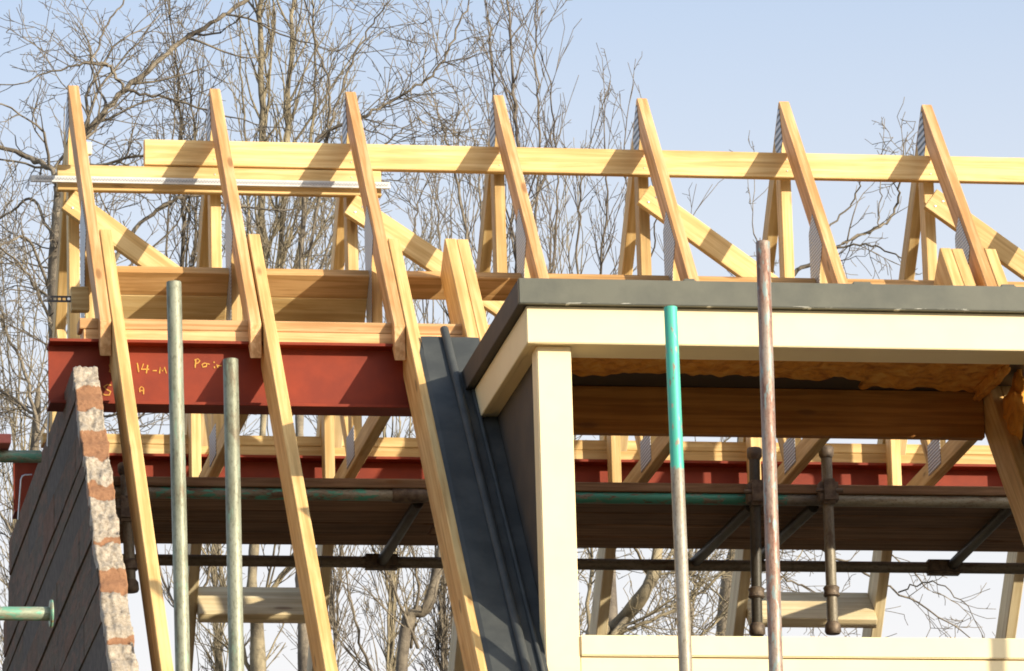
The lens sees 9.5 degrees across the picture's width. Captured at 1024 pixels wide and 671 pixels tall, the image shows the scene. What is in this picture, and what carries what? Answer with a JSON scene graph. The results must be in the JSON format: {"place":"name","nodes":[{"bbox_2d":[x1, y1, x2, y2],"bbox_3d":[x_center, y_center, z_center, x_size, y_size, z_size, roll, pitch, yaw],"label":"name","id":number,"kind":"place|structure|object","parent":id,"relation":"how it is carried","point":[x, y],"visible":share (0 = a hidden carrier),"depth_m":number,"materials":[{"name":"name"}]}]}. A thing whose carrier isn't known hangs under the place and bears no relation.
{"place":"outdoors","nodes":[
{"label":"outdoors","id":0,"kind":"place"},
{"bbox_2d":[0,450,41,462],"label":"ledger tube","id":1,"kind":"object","parent":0,"point":[20,456],"visible":1,"depth_m":23.87,"materials":[{"name":"green metal"}]},
{"bbox_2d":[0,434,10,449],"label":"red board","id":2,"kind":"object","parent":1,"relation":"on","point":[5,441],"visible":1,"depth_m":23.80,"materials":[{"name":"red wood"}]},
{"bbox_2d":[0,599,53,627],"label":"putlog tube","id":3,"kind":"object","parent":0,"point":[26,613],"visible":1,"depth_m":21.21,"materials":[{"name":"metal"}]},
{"bbox_2d":[0,0,1023,670],"label":"sky","id":4,"kind":"structure","parent":0,"point":[709,73],"materials":[{"name":"blue"}]},
{"bbox_2d":[816,445,842,634],"bbox_3d":[1.294,0.831,25.176,0.110,0.782,0.085,1,-15,-9],"label":"standard tube","id":5,"kind":"object","parent":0,"point":[828,490],"visible":1,"depth_m":25.17,"materials":[{"name":"grey metal"}]},
{"bbox_2d":[114,486,1010,507],"bbox_3d":[1.064,0.670,25.262,5.500,0.062,0.062,1,-15,-9],"label":"ledger tube","id":6,"kind":"object","parent":5,"relation":"attached to","point":[406,495],"visible":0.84,"depth_m":25.15,"materials":[{"name":"grey metal"}]},
{"bbox_2d":[116,462,138,593],"bbox_3d":[-1.541,0.767,24.713,0.110,0.530,0.085,1,-15,-9],"label":"standard tube","id":7,"kind":"object","parent":6,"relation":"attached to","point":[124,517],"visible":0.64,"depth_m":24.69,"materials":[{"name":"grey metal"}]},
{"bbox_2d":[113,476,426,488],"bbox_3d":[-0.862,0.617,25.024,1.627,0.040,0.193,1,-15,-9],"label":"deck board","id":8,"kind":"object","parent":6,"relation":"on","point":[332,483],"visible":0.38,"depth_m":24.94,"materials":[{"name":"brown wood"}]},
{"bbox_2d":[690,505,749,565],"bbox_3d":[0.875,0.829,25.728,0.047,0.046,0.991,2,-15,-12],"label":"transom tube","id":9,"kind":"object","parent":6,"relation":"attached to","point":[722,535],"visible":1,"depth_m":25.69,"materials":[{"name":"grey metal"}]},
{"bbox_2d":[576,512,1017,528],"bbox_3d":[1.741,0.764,25.860,3.966,0.042,0.193,1,-15,-9],"label":"deck board","id":10,"kind":"object","parent":9,"relation":"on","point":[786,519],"visible":0.49,"depth_m":25.75,"materials":[{"name":"brown wood"}]},
{"bbox_2d":[761,506,818,561],"bbox_3d":[1.141,0.822,25.775,0.046,0.046,0.990,1,-14,-11],"label":"transom tube","id":11,"kind":"object","parent":6,"relation":"attached to","point":[796,522],"visible":0.71,"depth_m":25.56,"materials":[{"name":"grey metal"}]},
{"bbox_2d":[429,523,1021,540],"bbox_3d":[1.667,0.819,26.050,4.048,0.040,0.193,1,-15,-9],"label":"deck board","id":12,"kind":"object","parent":11,"relation":"on","point":[803,532],"visible":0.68,"depth_m":25.96,"materials":[{"name":"brown wood"}]},
{"bbox_2d":[576,536,1023,551],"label":"deck board","id":13,"kind":"object","parent":11,"relation":"on","point":[650,542],"visible":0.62,"depth_m":26.16,"materials":[{"name":"brown wood"}]},
{"bbox_2d":[575,482,1006,496],"bbox_3d":[1.858,0.661,25.473,3.864,0.040,0.193,1,-15,-9],"label":"deck board","id":14,"kind":"object","parent":6,"relation":"on","point":[800,489],"visible":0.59,"depth_m":25.27,"materials":[{"name":"brown wood"}]},
{"bbox_2d":[744,447,765,635],"bbox_3d":[0.999,0.836,25.125,0.110,0.782,0.085,1,-15,-9],"label":"standard tube","id":15,"kind":"object","parent":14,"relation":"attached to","point":[753,490],"visible":0.89,"depth_m":25.11,"materials":[{"name":"metal"}]},
{"bbox_2d":[122,553,1023,575],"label":"ledger tube","id":16,"kind":"object","parent":5,"relation":"attached to","point":[928,567],"visible":0.54,"depth_m":26.16,"materials":[{"name":"grey metal"}]},
{"bbox_2d":[377,503,422,565],"bbox_3d":[-0.464,0.813,25.505,0.046,0.046,0.990,1,-16,-10],"label":"transom tube","id":17,"kind":"object","parent":16,"relation":"on","point":[399,532],"visible":1,"depth_m":25.45,"materials":[{"name":"metal"}]},
{"bbox_2d":[115,498,431,511],"bbox_3d":[-0.984,0.671,25.206,1.451,0.040,0.193,1,-15,-9],"label":"deck board","id":18,"kind":"object","parent":17,"relation":"on","point":[313,505],"visible":0.44,"depth_m":25.22,"materials":[{"name":"brown wood"}]},
{"bbox_2d":[119,521,432,534],"bbox_3d":[-1.037,0.778,25.602,1.411,0.038,0.193,1,-15,-9],"label":"deck board","id":19,"kind":"object","parent":17,"relation":"on","point":[317,527],"visible":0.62,"depth_m":25.61,"materials":[{"name":"brown wood"}]},
{"bbox_2d":[119,532,437,545],"bbox_3d":[-1.059,0.831,25.802,1.544,0.038,0.193,1,-15,-9],"label":"deck board","id":20,"kind":"object","parent":17,"relation":"on","point":[428,539],"visible":0.48,"depth_m":25.82,"materials":[{"name":"brown wood"}]},
{"bbox_2d":[151,509,433,522],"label":"deck board","id":21,"kind":"object","parent":17,"relation":"on","point":[281,516],"visible":0.49,"depth_m":25.41,"materials":[{"name":"brown wood"}]},
{"bbox_2d":[948,508,1011,568],"bbox_3d":[1.978,0.827,25.915,0.046,0.046,0.993,2,-19,-12],"label":"transom tube","id":22,"kind":"object","parent":16,"relation":"on","point":[982,534],"visible":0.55,"depth_m":25.93,"materials":[{"name":"metal"}]},
{"bbox_2d":[575,503,1013,516],"bbox_3d":[1.737,0.708,25.657,4.041,0.038,0.193,1,-15,-9],"label":"deck board","id":23,"kind":"object","parent":22,"relation":"on","point":[797,510],"visible":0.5,"depth_m":25.58,"materials":[{"name":"brown wood"}]},
{"label":"ground","id":24,"kind":"structure","parent":0,"visible":0},
{"bbox_2d":[0,168,51,670],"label":"bare tree","id":25,"kind":"object","parent":24,"relation":"on","point":[5,577],"visible":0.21,"depth_m":39.38,"materials":[{"name":"brown plant"}]},
{"bbox_2d":[2,366,138,670],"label":"brick gable wall","id":26,"kind":"structure","parent":24,"relation":"on","point":[65,555],"depth_m":23.53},
{"bbox_2d":[17,474,31,518],"bbox_3d":[-2.020,0.668,25.654,0.063,0.198,0.005,1,-15,-9],"label":"wire tie","id":27,"kind":"object","parent":26,"relation":"attached to","point":[20,494],"visible":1,"depth_m":25.65,"materials":[{"name":"grey metal"}]},
{"bbox_2d":[46,412,49,446],"bbox_3d":[-1.805,0.364,24.072,0.014,0.141,0.005,1,-15,-9],"label":"wire tie","id":28,"kind":"object","parent":26,"relation":"attached to","point":[48,429],"visible":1,"depth_m":24.07,"materials":[{"name":"metal"}]},
{"bbox_2d":[46,338,411,416],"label":"steel beam","id":29,"kind":"structure","parent":26,"relation":"on","point":[344,379],"depth_m":24.06,"materials":[{"name":"red metal"}]},
{"bbox_2d":[46,85,111,432],"bbox_3d":[-1.782,-0.260,25.212,0.048,1.586,2.410,1,-15,-9],"label":"roof truss","id":30,"kind":"object","parent":29,"relation":"on","point":[77,257],"visible":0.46,"depth_m":25.08,"materials":[{"name":"beige wood"}]},
{"bbox_2d":[70,286,89,312],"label":"noggin","id":31,"kind":"object","parent":30,"relation":"attached to","point":[79,302],"visible":1,"depth_m":24.39,"materials":[{"name":"brown wood"}]},
{"bbox_2d":[43,295,70,301],"bbox_3d":[-1.789,-0.144,24.340,0.110,0.026,0.010,1,-15,-9],"label":"perforated strap","id":32,"kind":"object","parent":31,"relation":"attached to","point":[68,298],"visible":1,"depth_m":24.34,"materials":[{"name":"silver metal"}]},
{"bbox_2d":[86,142,91,155],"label":"offcut block","id":33,"kind":"structure","parent":30,"relation":"attached to","point":[89,146],"depth_m":25.18,"materials":[{"name":"beige wood"}]},
{"bbox_2d":[61,191,226,319],"bbox_3d":[-1.467,-0.301,25.228,0.738,0.580,0.038,1,-15,-9],"label":"diagonal brace","id":34,"kind":"object","parent":30,"relation":"attached to","point":[131,246],"visible":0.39,"depth_m":25.22,"materials":[{"name":"brown wood"}]},
{"bbox_2d":[99,229,173,670],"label":"rafter","id":35,"kind":"object","parent":29,"relation":"attached to","point":[160,654],"visible":0.93,"depth_m":23.10,"materials":[{"name":"yellow wood"}]},
{"bbox_2d":[185,89,261,476],"bbox_3d":[-1.206,-0.251,25.307,0.048,1.586,2.410,1,-15,-9],"label":"roof truss","id":36,"kind":"object","parent":29,"relation":"on","point":[241,296],"visible":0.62,"depth_m":25.09,"materials":[{"name":"brown wood"}]},
{"bbox_2d":[116,266,228,295],"bbox_3d":[-1.399,-0.218,24.691,0.536,0.045,0.110,1,-57,-9],"label":"noggin","id":37,"kind":"object","parent":36,"relation":"attached to","point":[153,280],"visible":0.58,"depth_m":24.68,"materials":[{"name":"brown wood"}]},
{"bbox_2d":[120,294,226,319],"bbox_3d":[-1.411,-0.123,24.751,0.536,0.045,0.115,1,-57,-9],"label":"noggin","id":38,"kind":"object","parent":36,"relation":"attached to","point":[155,307],"visible":0.68,"depth_m":24.74,"materials":[{"name":"brown wood"}]},
{"bbox_2d":[143,139,1023,184],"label":"ridge binder","id":39,"kind":"object","parent":36,"relation":"attached to","point":[588,162],"visible":1,"depth_m":25.62,"materials":[{"name":"brown wood"}]},
{"bbox_2d":[56,165,380,197],"bbox_3d":[-1.199,-0.632,25.361,1.335,0.107,0.040,1,-15,-9],"label":"binder","id":40,"kind":"object","parent":39,"relation":"attached to","point":[213,173],"visible":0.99,"depth_m":25.34,"materials":[{"name":"brown wood"}]},
{"bbox_2d":[25,175,389,188],"bbox_3d":[-1.241,-0.613,25.299,1.500,0.057,0.014,1,-15,-9],"label":"measuring staff","id":41,"kind":"object","parent":40,"relation":"on","point":[204,181],"visible":0.95,"depth_m":25.29,"materials":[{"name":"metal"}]},
{"bbox_2d":[81,329,461,343],"bbox_3d":[1.322,0.056,24.496,6.060,0.044,0.098,1,-15,-9],"label":"wall plate","id":42,"kind":"object","parent":29,"relation":"on","point":[243,336],"depth_m":24.06,"materials":[{"name":"beige wood"}]},
{"bbox_2d":[77,318,489,334],"bbox_3d":[1.313,0.013,24.507,6.075,0.044,0.098,1,-15,-9],"label":"wall plate","id":43,"kind":"object","parent":42,"relation":"on","point":[281,326],"depth_m":24.10,"materials":[{"name":"beige wood"}]},
{"bbox_2d":[316,92,405,477],"bbox_3d":[-0.648,-0.242,25.399,0.048,1.586,2.410,1,-15,-9],"label":"roof truss","id":44,"kind":"object","parent":43,"relation":"on","point":[360,441],"visible":0.66,"depth_m":25.11,"materials":[{"name":"brown wood"}]},
{"bbox_2d":[242,297,366,322],"bbox_3d":[-0.844,-0.114,24.845,0.517,0.045,0.115,1,-57,-9],"label":"noggin","id":45,"kind":"object","parent":44,"relation":"attached to","point":[298,309],"visible":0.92,"depth_m":24.84,"materials":[{"name":"brown wood"}]},
{"bbox_2d":[266,268,368,298],"bbox_3d":[-0.833,-0.209,24.785,0.517,0.045,0.110,1,-57,-9],"label":"noggin","id":46,"kind":"object","parent":44,"relation":"attached to","point":[312,283],"visible":0.66,"depth_m":24.77,"materials":[{"name":"brown wood"}]},
{"bbox_2d":[343,196,503,315],"bbox_3d":[-0.329,-0.311,25.423,0.723,0.533,0.038,1,-15,-9],"label":"diagonal brace","id":47,"kind":"object","parent":44,"relation":"attached to","point":[421,252],"visible":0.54,"depth_m":25.41,"materials":[{"name":"brown wood"}]},
{"bbox_2d":[738,101,847,483],"bbox_3d":[1.158,-0.213,25.697,0.048,1.586,2.410,1,-15,-9],"label":"roof truss","id":48,"kind":"object","parent":43,"relation":"on","point":[798,455],"visible":0.49,"depth_m":25.60,"materials":[{"name":"brown wood"}]},
{"bbox_2d":[637,185,778,277],"bbox_3d":[0.899,-0.327,25.636,0.758,0.594,0.038,1,-15,-9],"label":"diagonal brace","id":49,"kind":"object","parent":48,"relation":"attached to","point":[719,249],"visible":0.52,"depth_m":25.62,"materials":[{"name":"brown wood"}]},
{"bbox_2d":[247,234,337,670],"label":"rafter","id":50,"kind":"object","parent":29,"relation":"attached to","point":[322,651],"visible":0.92,"depth_m":23.20,"materials":[{"name":"yellow wood"}]},
{"bbox_2d":[387,239,487,670],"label":"rafter","id":51,"kind":"object","parent":29,"relation":"attached to","point":[461,600],"visible":0.88,"depth_m":23.31,"materials":[{"name":"yellow wood"}]},
{"bbox_2d":[420,326,548,670],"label":"lead flashing","id":52,"kind":"object","parent":51,"relation":"attached to","point":[503,589],"visible":0.98,"depth_m":23.04,"materials":[{"name":"grey metal"}]},
{"bbox_2d":[440,239,478,337],"bbox_3d":[-0.068,0.478,23.531,0.047,2.920,0.182,1,-57,-9],"label":"rafter","id":53,"kind":"object","parent":29,"relation":"attached to","point":[456,294],"visible":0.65,"depth_m":24.46,"materials":[{"name":"yellow wood"}]},
{"bbox_2d":[462,278,1023,670],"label":"dormer","id":54,"kind":"object","parent":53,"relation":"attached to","point":[544,346],"visible":0.94,"depth_m":22.71,"materials":[{"name":"beige paint"}]},
{"bbox_2d":[572,385,984,440],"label":"header beam","id":55,"kind":"structure","parent":54,"relation":"attached to","point":[799,413],"depth_m":24.09,"materials":[{"name":"brown wood"}]},
{"bbox_2d":[456,239,487,340],"bbox_3d":[-0.020,0.480,23.538,0.047,2.917,0.182,1,-57,-9],"label":"rafter","id":56,"kind":"object","parent":29,"relation":"attached to","point":[478,310],"visible":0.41,"depth_m":24.40,"materials":[{"name":"yellow wood"}]},
{"bbox_2d":[877,105,996,485],"bbox_3d":[1.762,-0.203,25.797,0.048,1.586,2.410,1,-15,-9],"label":"roof truss","id":57,"kind":"object","parent":29,"relation":"on","point":[942,457],"visible":0.49,"depth_m":25.81,"materials":[{"name":"brown wood"}]},
{"bbox_2d":[847,279,933,284],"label":"noggin","id":58,"kind":"object","parent":57,"relation":"attached to","point":[899,282],"visible":0.14,"depth_m":25.15,"materials":[{"name":"brown wood"}]},
{"bbox_2d":[984,249,1007,285],"bbox_3d":[2.221,0.964,23.198,0.047,4.584,0.182,1,-57,-9],"label":"rafter","id":59,"kind":"object","parent":57,"relation":"attached to","point":[996,267],"visible":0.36,"depth_m":24.94,"materials":[{"name":"yellow wood"}]},
{"bbox_2d":[934,248,1023,544],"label":"rafter","id":60,"kind":"object","parent":29,"relation":"attached to","point":[1006,449],"visible":0.54,"depth_m":23.97,"materials":[{"name":"yellow wood"}]},
{"bbox_2d":[951,249,1023,453],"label":"rafter","id":61,"kind":"object","parent":29,"relation":"attached to","point":[963,267],"visible":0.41,"depth_m":24.88,"materials":[{"name":"yellow wood"}]},
{"bbox_3d":[2.356,-0.194,25.895,0.048,1.586,2.410,1,-15,-9],"label":"roof truss","id":62,"kind":"object","parent":29,"relation":"on","visible":0},
{"bbox_2d":[923,189,1023,280],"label":"diagonal brace","id":63,"kind":"object","parent":62,"relation":"attached to","point":[1010,256],"visible":0.68,"depth_m":25.82,"materials":[{"name":"brown wood"}]},
{"bbox_2d":[1008,282,1023,286],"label":"noggin","id":64,"kind":"object","parent":62,"relation":"attached to","point":[1018,284],"visible":0.19,"depth_m":25.23,"materials":[{"name":"brown wood"}]},
{"bbox_2d":[12,453,1002,518],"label":"steel beam","id":65,"kind":"structure","parent":26,"relation":"on","point":[585,470],"depth_m":26.39,"materials":[{"name":"red metal"}]},
{"bbox_2d":[476,95,548,317],"bbox_3d":[-0.038,-0.232,25.500,0.048,1.586,2.410,1,-15,-9],"label":"roof truss","id":66,"kind":"object","parent":65,"relation":"on","point":[529,254],"visible":0.33,"depth_m":25.53,"materials":[{"name":"brown wood"}]},
{"bbox_2d":[406,271,521,300],"bbox_3d":[-0.249,-0.200,24.881,0.571,0.045,0.110,1,-57,-9],"label":"noggin","id":67,"kind":"object","parent":66,"relation":"attached to","point":[427,285],"visible":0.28,"depth_m":24.87,"materials":[{"name":"brown wood"}]},
{"bbox_2d":[109,444,994,463],"bbox_3d":[1.001,0.532,26.517,6.020,0.044,0.098,1,-15,-9],"label":"wall plate","id":68,"kind":"object","parent":65,"relation":"on","point":[596,454],"depth_m":26.38,"materials":[{"name":"brown wood"}]},
{"bbox_2d":[40,433,991,454],"bbox_3d":[0.995,0.489,26.528,6.030,0.044,0.098,1,-15,-9],"label":"wall plate","id":69,"kind":"object","parent":68,"relation":"on","point":[395,442],"depth_m":26.38,"materials":[{"name":"brown wood"}]},
{"bbox_2d":[600,98,698,482],"bbox_3d":[0.561,-0.223,25.598,0.048,1.586,2.410,1,-15,-9],"label":"roof truss","id":70,"kind":"object","parent":65,"relation":"on","point":[654,451],"visible":0.5,"depth_m":25.59,"materials":[{"name":"brown wood"}]},
{"bbox_2d":[548,273,669,280],"bbox_3d":[0.356,-0.190,24.981,0.559,0.045,0.110,1,-57,-9],"label":"noggin","id":71,"kind":"object","parent":70,"relation":"attached to","point":[607,276],"visible":0.16,"depth_m":24.96,"materials":[{"name":"brown wood"}]},
{"bbox_2d":[698,276,815,282],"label":"noggin","id":72,"kind":"object","parent":70,"relation":"attached to","point":[754,279],"visible":0.18,"depth_m":25.05,"materials":[{"name":"brown wood"}]},
{"bbox_2d":[0,140,189,538],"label":"bare tree","id":73,"kind":"object","parent":24,"relation":"on","point":[35,418],"visible":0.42,"depth_m":33.93,"materials":[{"name":"brown plant"}]},
{"bbox_2d":[119,0,225,607],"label":"bare tree","id":74,"kind":"object","parent":24,"relation":"on","point":[185,231],"visible":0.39,"depth_m":37.69,"materials":[{"name":"brown plant"}]},
{"bbox_2d":[166,280,189,670],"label":"scaffold pole","id":75,"kind":"object","parent":24,"relation":"on","point":[178,481],"visible":1,"depth_m":19.66,"materials":[{"name":"grey metal"}]},
{"bbox_2d":[0,0,409,340],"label":"bare tree","id":76,"kind":"object","parent":24,"relation":"on","point":[91,129],"visible":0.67,"depth_m":35.98,"materials":[{"name":"brown plant"}]},
{"bbox_2d":[156,206,275,670],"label":"bare tree","id":77,"kind":"object","parent":24,"relation":"on","point":[215,652],"visible":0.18,"depth_m":39.31,"materials":[{"name":"brown plant"}]},
{"bbox_2d":[223,358,243,670],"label":"scaffold pole","id":78,"kind":"object","parent":24,"relation":"on","point":[233,518],"visible":1,"depth_m":19.35,"materials":[{"name":"silver metal"}]},
{"bbox_2d":[146,0,404,670],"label":"bare tree","id":79,"kind":"object","parent":24,"relation":"on","point":[259,658],"visible":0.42,"depth_m":36.95,"materials":[{"name":"brown plant"}]},
{"bbox_2d":[277,118,391,670],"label":"bare tree","id":80,"kind":"object","parent":24,"relation":"on","point":[334,588],"visible":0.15,"depth_m":40.46,"materials":[{"name":"brown plant"}]},
{"bbox_2d":[244,0,505,670],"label":"bare tree","id":81,"kind":"object","parent":24,"relation":"on","point":[303,647],"visible":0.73,"depth_m":35.41,"materials":[{"name":"brown plant"}]},
{"bbox_2d":[325,194,444,670],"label":"bare tree","id":82,"kind":"object","parent":24,"relation":"on","point":[392,625],"visible":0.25,"depth_m":39.62,"materials":[{"name":"brown plant"}]},
{"bbox_2d":[328,7,545,670],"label":"bare tree","id":83,"kind":"object","parent":24,"relation":"on","point":[408,624],"visible":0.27,"depth_m":38.46,"materials":[{"name":"brown plant"}]},
{"bbox_2d":[382,74,506,670],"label":"bare tree","id":84,"kind":"object","parent":24,"relation":"on","point":[443,623],"visible":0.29,"depth_m":41.19,"materials":[{"name":"brown plant"}]},
{"bbox_2d":[441,0,581,273],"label":"bare tree","id":85,"kind":"object","parent":24,"relation":"on","point":[514,107],"visible":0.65,"depth_m":37.80,"materials":[{"name":"brown plant"}]},
{"bbox_2d":[508,135,604,634],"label":"bare tree","id":86,"kind":"object","parent":24,"relation":"on","point":[580,270],"visible":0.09,"depth_m":40.82,"materials":[{"name":"brown plant"}]},
{"bbox_2d":[529,43,722,622],"bbox_3d":[0.685,4.755,37.346,1.327,13.612,1.456,-8,-16,21],"label":"bare tree","id":87,"kind":"object","parent":24,"relation":"on","point":[613,612],"visible":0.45,"depth_m":38.65,"materials":[{"name":"brown plant"}]},
{"bbox_2d":[664,306,692,670],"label":"scaffold pole","id":88,"kind":"object","parent":24,"relation":"on","point":[678,491],"visible":1,"depth_m":21.91,"materials":[{"name":"metal"}]},
{"bbox_2d":[631,437,727,635],"bbox_3d":[1.299,5.740,37.670,0.769,11.826,1.193,8,-18,-32],"label":"bare tree","id":89,"kind":"object","parent":24,"relation":"on","point":[691,608],"visible":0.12,"depth_m":38.81,"materials":[{"name":"brown plant"}]},
{"bbox_2d":[577,437,813,635],"bbox_3d":[1.052,5.264,33.618,1.977,10.694,1.934,1,-15,-9],"label":"bare tree","id":90,"kind":"object","parent":24,"relation":"on","point":[620,623],"visible":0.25,"depth_m":34.58,"materials":[{"name":"brown plant"}]},
{"bbox_2d":[756,240,782,670],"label":"scaffold pole","id":91,"kind":"object","parent":24,"relation":"on","point":[770,491],"visible":1,"depth_m":20.84,"materials":[{"name":"metal"}]},
{"bbox_2d":[716,97,995,637],"bbox_3d":[2.359,4.687,35.642,1.537,12.764,1.902,-14,-19,38],"label":"bare tree","id":92,"kind":"object","parent":24,"relation":"on","point":[722,626],"visible":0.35,"depth_m":36.75,"materials":[{"name":"brown plant"}]},
{"bbox_3d":[1.353,5.451,24.190,6.128,5.080,7.500,1,-15,-9],"label":"house body","id":93,"kind":"object","parent":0,"visible":0},
{"bbox_2d":[187,414,207,670],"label":"rafter timber","id":94,"kind":"object","parent":93,"relation":"on","point":[193,573],"visible":0.25,"depth_m":26.40,"materials":[{"name":"beige wood"}]},
{"bbox_2d":[197,587,304,622],"bbox_3d":[-1.096,1.156,26.532,0.517,0.047,0.235,1,27,-9],"label":"noggin","id":95,"kind":"object","parent":94,"relation":"attached to","point":[272,604],"visible":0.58,"depth_m":26.48,"materials":[{"name":"beige wood"}]},
{"bbox_2d":[307,416,342,670],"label":"rafter timber","id":96,"kind":"object","parent":93,"relation":"on","point":[325,550],"visible":0.22,"depth_m":26.45,"materials":[{"name":"beige wood"}]},
{"bbox_2d":[448,617,464,670],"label":"rafter timber","id":97,"kind":"object","parent":93,"relation":"on","point":[455,662],"visible":0.08,"depth_m":26.77,"materials":[{"name":"beige wood"}]},
{"bbox_2d":[589,436,628,634],"bbox_3d":[0.292,2.111,27.292,0.047,4.517,0.160,1,27,-9],"label":"rafter timber","id":98,"kind":"object","parent":93,"relation":"on","point":[601,602],"visible":0.32,"depth_m":26.73,"materials":[{"name":"beige wood"}]},
{"bbox_2d":[725,438,761,635],"bbox_3d":[0.889,2.121,27.390,0.047,4.517,0.160,1,27,-9],"label":"rafter timber","id":99,"kind":"object","parent":93,"relation":"on","point":[738,604],"visible":0.24,"depth_m":26.84,"materials":[{"name":"beige wood"}]},
{"bbox_2d":[746,592,876,627],"bbox_3d":[1.291,1.194,26.925,0.564,0.047,0.235,1,27,-9],"label":"noggin","id":100,"kind":"object","parent":99,"relation":"attached to","point":[807,610],"visible":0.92,"depth_m":26.88,"materials":[{"name":"beige wood"}]},
{"bbox_2d":[862,440,906,636],"bbox_3d":[1.493,2.131,27.490,0.047,4.517,0.160,1,27,-9],"label":"rafter timber","id":101,"kind":"object","parent":93,"relation":"on","point":[877,588],"visible":0.26,"depth_m":26.91,"materials":[{"name":"beige wood"}]},
{"bbox_2d":[995,552,1023,637],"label":"rafter timber","id":102,"kind":"object","parent":93,"relation":"on","point":[1010,603],"visible":0.45,"depth_m":27.04,"materials":[{"name":"beige wood"}]}
]}

